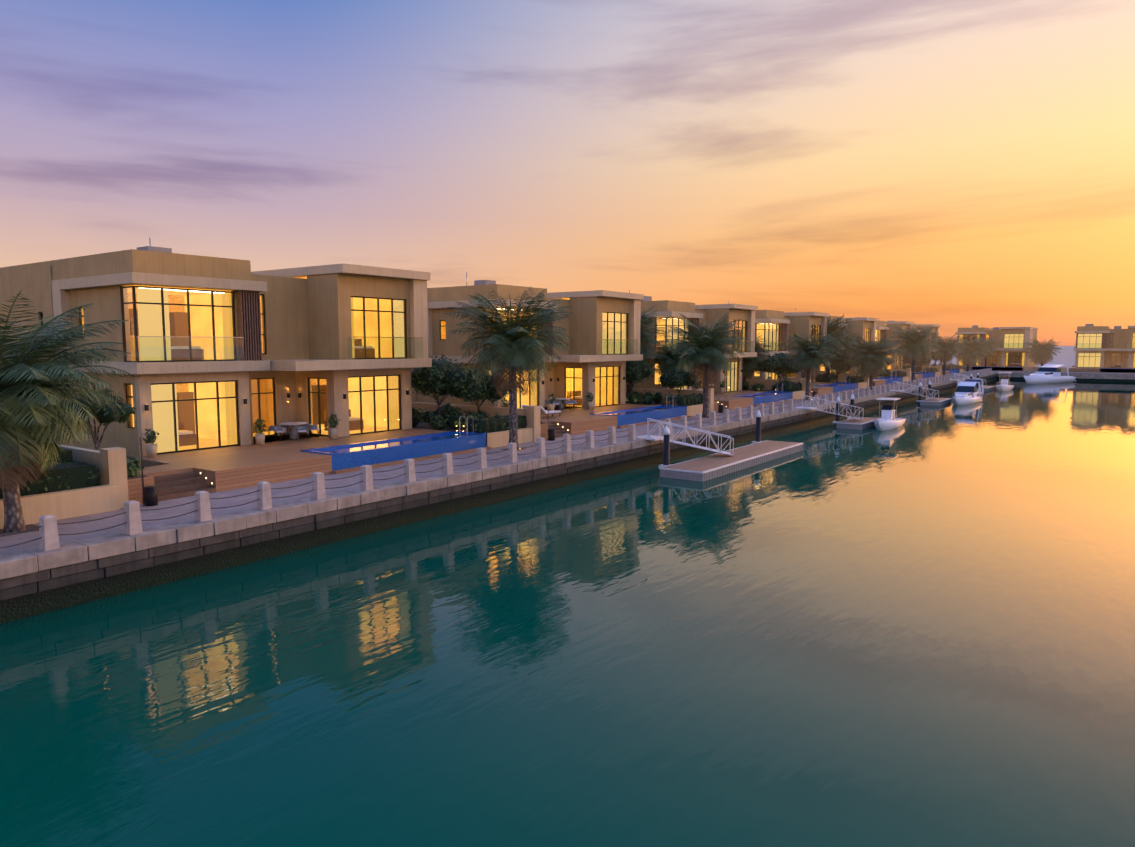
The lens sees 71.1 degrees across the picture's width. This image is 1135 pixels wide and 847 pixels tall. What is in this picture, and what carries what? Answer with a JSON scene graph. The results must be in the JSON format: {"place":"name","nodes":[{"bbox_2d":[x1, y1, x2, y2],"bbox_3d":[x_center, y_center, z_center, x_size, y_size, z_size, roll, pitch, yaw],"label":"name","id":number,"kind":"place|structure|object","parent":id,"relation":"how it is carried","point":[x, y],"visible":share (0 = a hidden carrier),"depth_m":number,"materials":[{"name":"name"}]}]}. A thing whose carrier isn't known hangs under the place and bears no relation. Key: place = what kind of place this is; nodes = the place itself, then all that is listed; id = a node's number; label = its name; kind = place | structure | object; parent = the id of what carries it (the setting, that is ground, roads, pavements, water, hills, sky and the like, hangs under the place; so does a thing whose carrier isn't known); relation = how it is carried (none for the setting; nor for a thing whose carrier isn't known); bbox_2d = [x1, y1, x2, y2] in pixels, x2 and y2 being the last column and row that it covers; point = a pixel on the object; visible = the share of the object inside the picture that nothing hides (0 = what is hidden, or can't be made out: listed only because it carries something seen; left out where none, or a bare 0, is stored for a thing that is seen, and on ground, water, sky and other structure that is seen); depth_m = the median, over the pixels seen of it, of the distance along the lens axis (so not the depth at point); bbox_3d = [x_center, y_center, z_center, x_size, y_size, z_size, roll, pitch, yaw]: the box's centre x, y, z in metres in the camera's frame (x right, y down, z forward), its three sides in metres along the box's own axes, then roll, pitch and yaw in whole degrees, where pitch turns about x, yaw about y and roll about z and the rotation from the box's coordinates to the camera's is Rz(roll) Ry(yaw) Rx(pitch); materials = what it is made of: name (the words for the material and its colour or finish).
{"place":"outdoors","nodes":[
{"label":"outdoors","id":0,"kind":"place"},
{"bbox_2d":[0,379,1134,846],"bbox_3d":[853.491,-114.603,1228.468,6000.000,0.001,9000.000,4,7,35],"label":"water","id":1,"kind":"structure","parent":0,"point":[916,627],"depth_m":16.45,"materials":[{"name":"teal liquid"}]},
{"bbox_2d":[0,372,998,623],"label":"quay wall","id":2,"kind":"structure","parent":1,"relation":"in","point":[38,580],"depth_m":26.22,"materials":[{"name":"stone"}]},
{"bbox_2d":[0,368,991,550],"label":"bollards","id":3,"kind":"object","parent":2,"relation":"on","point":[48,538],"visible":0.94,"depth_m":30.07,"materials":[{"name":"stone"}]},
{"bbox_2d":[636,410,803,481],"bbox_3d":[8.543,2.333,46.524,5.680,5.578,14.460,4,7,35],"label":"pontoon","id":4,"kind":"object","parent":1,"relation":"on","point":[722,463],"visible":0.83,"depth_m":44.04,"materials":[{"name":"grey concrete"}]},
{"bbox_2d":[795,394,877,429],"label":"pontoon","id":5,"kind":"object","parent":1,"relation":"on","point":[856,422],"visible":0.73,"depth_m":65.02,"materials":[{"name":"grey concrete"}]},
{"bbox_2d":[873,397,905,430],"bbox_3d":[25.825,-0.611,64.301,2.115,2.764,7.148,3,7,31],"label":"console boat","id":6,"kind":"object","parent":1,"relation":"in","point":[887,420],"visible":0.94,"depth_m":63.94,"materials":[{"name":"white plastic"}]},
{"bbox_2d":[890,381,951,405],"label":"pontoon","id":7,"kind":"object","parent":1,"relation":"on","point":[932,401],"visible":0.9,"depth_m":89.75,"materials":[{"name":"grey concrete"}]},
{"bbox_2d":[952,381,981,404],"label":"cruiser boat","id":8,"kind":"object","parent":1,"relation":"on","point":[965,392],"visible":0.96,"depth_m":90.83,"materials":[{"name":"white plastic"}]},
{"bbox_2d":[950,373,994,390],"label":"pontoon","id":9,"kind":"object","parent":1,"relation":"on","point":[986,388],"visible":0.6,"depth_m":117.69,"materials":[{"name":"grey concrete"}]},
{"bbox_2d":[963,379,983,396],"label":"cruiser boat","id":10,"kind":"object","parent":1,"relation":"on","point":[976,385],"visible":0.17,"depth_m":99.98,"materials":[{"name":"white plastic"}]},
{"bbox_2d":[995,372,1013,390],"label":"console boat","id":11,"kind":"object","parent":1,"relation":"in","point":[1003,385],"visible":0.9,"depth_m":117.82,"materials":[{"name":"white plastic"}]},
{"bbox_2d":[1023,364,1076,383],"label":"yacht","id":12,"kind":"object","parent":1,"relation":"on","point":[1044,374],"visible":0.85,"depth_m":139.45,"materials":[{"name":"white plastic"}]},
{"bbox_2d":[994,371,1134,381],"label":"quay wall","id":13,"kind":"structure","parent":1,"relation":"in","point":[1110,377],"depth_m":146.96,"materials":[{"name":"concrete"}]},
{"bbox_2d":[0,0,1134,345],"label":"sky","id":14,"kind":"structure","parent":0,"point":[952,165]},
{"bbox_2d":[816,346,850,376],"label":"tree","id":15,"kind":"object","parent":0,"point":[839,359],"visible":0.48,"depth_m":94.84,"materials":[{"name":"green plant"}]},
{"bbox_2d":[909,342,932,366],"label":"garden palm","id":16,"kind":"object","parent":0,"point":[920,358],"visible":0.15,"depth_m":131.50,"materials":[{"name":"green plant"}]},
{"bbox_2d":[930,346,1075,371],"bbox_3d":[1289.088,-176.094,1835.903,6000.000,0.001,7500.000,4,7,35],"label":"skyline","id":17,"kind":"structure","parent":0,"point":[1066,355],"depth_m":307.65},
{"bbox_2d":[0,439,119,536],"bbox_3d":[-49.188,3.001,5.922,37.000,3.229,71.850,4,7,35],"label":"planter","id":18,"kind":"object","parent":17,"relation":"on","point":[70,488],"visible":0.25,"depth_m":24.13,"materials":[{"name":"green"}]},
{"bbox_2d":[0,291,133,531],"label":"palm","id":19,"kind":"object","parent":18,"relation":"on","point":[27,405],"visible":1,"depth_m":21.70,"materials":[{"name":"green plant"}]},
{"bbox_2d":[0,238,431,455],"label":"villa","id":20,"kind":"object","parent":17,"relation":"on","point":[226,352],"visible":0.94,"depth_m":36.41,"materials":[{"name":"beige paint"}]},
{"bbox_2d":[46,403,532,507],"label":"pool deck","id":21,"kind":"structure","parent":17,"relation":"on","point":[152,478],"depth_m":32.56,"materials":[{"name":"brown wood"}]},
{"bbox_2d":[69,390,135,450],"bbox_3d":[-17.009,0.260,28.614,2.248,3.229,2.389,-1,6,-9],"label":"frangipani","id":22,"kind":"object","parent":21,"relation":"on","point":[119,413],"visible":0.56,"depth_m":28.33,"materials":[{"name":"green plant"}]},
{"bbox_2d":[411,353,479,415],"bbox_3d":[-6.891,-1.788,43.714,4.684,4.142,4.103,4,7,35],"label":"tree","id":23,"kind":"object","parent":21,"relation":"on","point":[439,377],"visible":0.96,"depth_m":42.47,"materials":[{"name":"green plant"}]},
{"bbox_2d":[447,364,508,411],"bbox_3d":[-4.909,-1.531,44.185,3.751,3.552,3.689,1,6,5],"label":"tree","id":24,"kind":"object","parent":21,"relation":"on","point":[483,392],"visible":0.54,"depth_m":43.41,"materials":[{"name":"green plant"}]},
{"bbox_2d":[443,286,573,449],"bbox_3d":[-2.741,-2.814,39.747,6.674,8.156,6.757,4,7,35],"label":"palm","id":25,"kind":"object","parent":21,"relation":"on","point":[509,340],"visible":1,"depth_m":38.74,"materials":[{"name":"green plant"}]},
{"bbox_2d":[0,375,952,553],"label":"promenade paving","id":26,"kind":"structure","parent":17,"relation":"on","point":[641,430],"depth_m":28.45,"materials":[{"name":"beige stone"}]},
{"bbox_2d":[411,272,643,409],"bbox_3d":[-5.161,-5.593,57.479,15.900,10.200,14.800,4,7,35],"label":"villa","id":27,"kind":"object","parent":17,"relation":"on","point":[602,330],"visible":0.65,"depth_m":55.11,"materials":[{"name":"beige paint"}]},
{"bbox_2d":[412,389,709,441],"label":"pool deck","id":28,"kind":"structure","parent":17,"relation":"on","point":[551,423],"depth_m":50.95,"materials":[{"name":"beige stone"}]},
{"bbox_2d":[625,357,655,403],"bbox_3d":[4.788,-3.436,61.681,3.854,3.890,4.400,-2,6,-19],"label":"tree","id":29,"kind":"object","parent":28,"relation":"on","point":[637,371],"visible":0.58,"depth_m":60.50,"materials":[{"name":"green plant"}]},
{"bbox_2d":[626,305,673,402],"bbox_3d":[4.996,-5.482,62.821,6.724,7.730,6.629,0,6,3],"label":"garden palm","id":30,"kind":"object","parent":28,"relation":"on","point":[644,325],"visible":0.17,"depth_m":61.77,"materials":[{"name":"green plant"}]},
{"bbox_2d":[656,366,698,394],"bbox_3d":[8.539,-2.985,61.418,3.227,3.056,3.174,-1,6,-14],"label":"tree","id":31,"kind":"object","parent":28,"relation":"on","point":[674,378],"visible":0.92,"depth_m":60.44,"materials":[{"name":"green plant"}]},
{"bbox_2d":[658,312,749,416],"bbox_3d":[9.827,-4.173,56.907,6.514,7.489,6.422,4,7,35],"label":"palm","id":32,"kind":"object","parent":28,"relation":"on","point":[705,348],"visible":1,"depth_m":56.11,"materials":[{"name":"green plant"}]},
{"bbox_2d":[626,290,757,392],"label":"villa","id":33,"kind":"object","parent":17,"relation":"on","point":[709,313],"visible":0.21,"depth_m":72.55,"materials":[{"name":"beige paint"}]},
{"bbox_2d":[626,379,811,412],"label":"pool deck","id":34,"kind":"structure","parent":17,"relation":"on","point":[757,395],"depth_m":69.82,"materials":[{"name":"beige stone"}]},
{"bbox_2d":[644,338,697,388],"bbox_3d":[8.441,-4.293,63.622,4.636,5.406,4.702,-3,6,-26],"label":"garden palm","id":35,"kind":"object","parent":34,"relation":"on","point":[670,358],"visible":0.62,"depth_m":62.97,"materials":[{"name":"green plant"}]},
{"bbox_2d":[742,357,765,389],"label":"tree","id":36,"kind":"object","parent":34,"relation":"on","point":[749,360],"visible":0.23,"depth_m":78.31,"materials":[{"name":"green plant"}]},
{"bbox_2d":[742,333,774,389],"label":"garden palm","id":37,"kind":"object","parent":34,"relation":"on","point":[757,347],"visible":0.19,"depth_m":78.52,"materials":[{"name":"green plant"}]},
{"bbox_2d":[762,350,801,382],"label":"tree","id":38,"kind":"object","parent":34,"relation":"on","point":[777,364],"visible":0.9,"depth_m":77.99,"materials":[{"name":"green plant"}]},
{"bbox_2d":[780,331,843,399],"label":"palm","id":39,"kind":"object","parent":34,"relation":"on","point":[809,356],"visible":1,"depth_m":73.93,"materials":[{"name":"green plant"}]},
{"bbox_2d":[728,303,828,382],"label":"villa","id":40,"kind":"object","parent":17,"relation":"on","point":[772,327],"visible":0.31,"depth_m":89.32,"materials":[{"name":"beige paint"}]},
{"bbox_2d":[746,373,866,396],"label":"pool deck","id":41,"kind":"structure","parent":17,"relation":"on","point":[820,386],"depth_m":87.25,"materials":[{"name":"beige stone"}]},
{"bbox_2d":[814,315,854,381],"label":"garden palm","id":42,"kind":"object","parent":41,"relation":"on","point":[832,327],"visible":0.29,"depth_m":95.00,"materials":[{"name":"green plant"}]},
{"bbox_2d":[824,361,852,381],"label":"tree","id":43,"kind":"object","parent":41,"relation":"on","point":[844,367],"visible":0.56,"depth_m":95.90,"materials":[{"name":"green plant"}]},
{"bbox_2d":[840,334,900,389],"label":"palm","id":44,"kind":"object","parent":41,"relation":"on","point":[868,358],"visible":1,"depth_m":91.57,"materials":[{"name":"green plant"}]},
{"bbox_2d":[795,308,877,373],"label":"villa","id":45,"kind":"object","parent":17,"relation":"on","point":[864,327],"visible":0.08,"depth_m":108.32,"materials":[{"name":"beige paint"}]},
{"bbox_2d":[817,369,915,386],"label":"pool deck","id":46,"kind":"structure","parent":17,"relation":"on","point":[897,376],"depth_m":105.35,"materials":[{"name":"beige stone"}]},
{"bbox_2d":[836,330,859,372],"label":"garden palm","id":47,"kind":"object","parent":46,"relation":"on","point":[846,346],"visible":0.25,"depth_m":97.68,"materials":[{"name":"green plant"}]},
{"bbox_2d":[890,324,939,381],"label":"palm","id":48,"kind":"object","parent":46,"relation":"on","point":[913,344],"visible":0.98,"depth_m":109.55,"materials":[{"name":"green plant"}]},
{"bbox_2d":[843,313,913,368],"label":"villa","id":49,"kind":"object","parent":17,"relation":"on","point":[883,328],"visible":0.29,"depth_m":125.88,"materials":[{"name":"beige paint"}]},
{"bbox_2d":[879,318,939,365],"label":"villa","id":50,"kind":"object","parent":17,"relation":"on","point":[936,328],"visible":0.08,"depth_m":143.47,"materials":[{"name":"beige paint"}]},
{"bbox_2d":[881,365,939,380],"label":"pool deck","id":51,"kind":"structure","parent":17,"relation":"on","point":[927,372],"depth_m":125.72,"materials":[{"name":"beige stone"}]},
{"bbox_2d":[915,357,931,366],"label":"tree","id":52,"kind":"object","parent":51,"relation":"on","point":[926,360],"visible":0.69,"depth_m":131.52,"materials":[{"name":"green plant"}]},
{"bbox_2d":[925,334,965,375],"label":"palm","id":53,"kind":"object","parent":51,"relation":"on","point":[944,348],"visible":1,"depth_m":127.00,"materials":[{"name":"green plant"}]},
{"bbox_2d":[915,363,962,375],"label":"pool deck","id":54,"kind":"structure","parent":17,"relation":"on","point":[952,369],"depth_m":144.04,"materials":[{"name":"beige stone"}]},
{"bbox_2d":[931,351,942,363],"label":"tree","id":55,"kind":"object","parent":54,"relation":"on","point":[934,358],"visible":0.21,"depth_m":148.44,"materials":[{"name":"green plant"}]},
{"bbox_2d":[952,336,991,371],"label":"palm","id":56,"kind":"object","parent":54,"relation":"on","point":[970,354],"visible":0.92,"depth_m":144.26,"materials":[{"name":"green plant"}]},
{"bbox_2d":[955,325,1037,366],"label":"villa","id":57,"kind":"object","parent":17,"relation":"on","point":[1009,351],"visible":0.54,"depth_m":167.03,"materials":[{"name":"beige paint"}]},
{"bbox_2d":[948,366,1134,373],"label":"pool decks","id":58,"kind":"object","parent":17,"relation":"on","point":[1071,369],"visible":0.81,"depth_m":153.62,"materials":[{"name":"brown wood"}]},
{"bbox_2d":[973,336,1001,366],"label":"palm","id":59,"kind":"object","parent":58,"relation":"on","point":[991,347],"visible":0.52,"depth_m":161.88,"materials":[{"name":"green plant"}]},
{"bbox_2d":[1023,338,1061,365],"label":"palm","id":60,"kind":"object","parent":58,"relation":"on","point":[1041,353],"visible":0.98,"depth_m":153.09,"materials":[{"name":"green plant"}]},
{"bbox_2d":[1072,320,1134,367],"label":"villa","id":61,"kind":"object","parent":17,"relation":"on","point":[1103,346],"visible":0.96,"depth_m":157.69,"materials":[{"name":"beige paint"}]}
]}

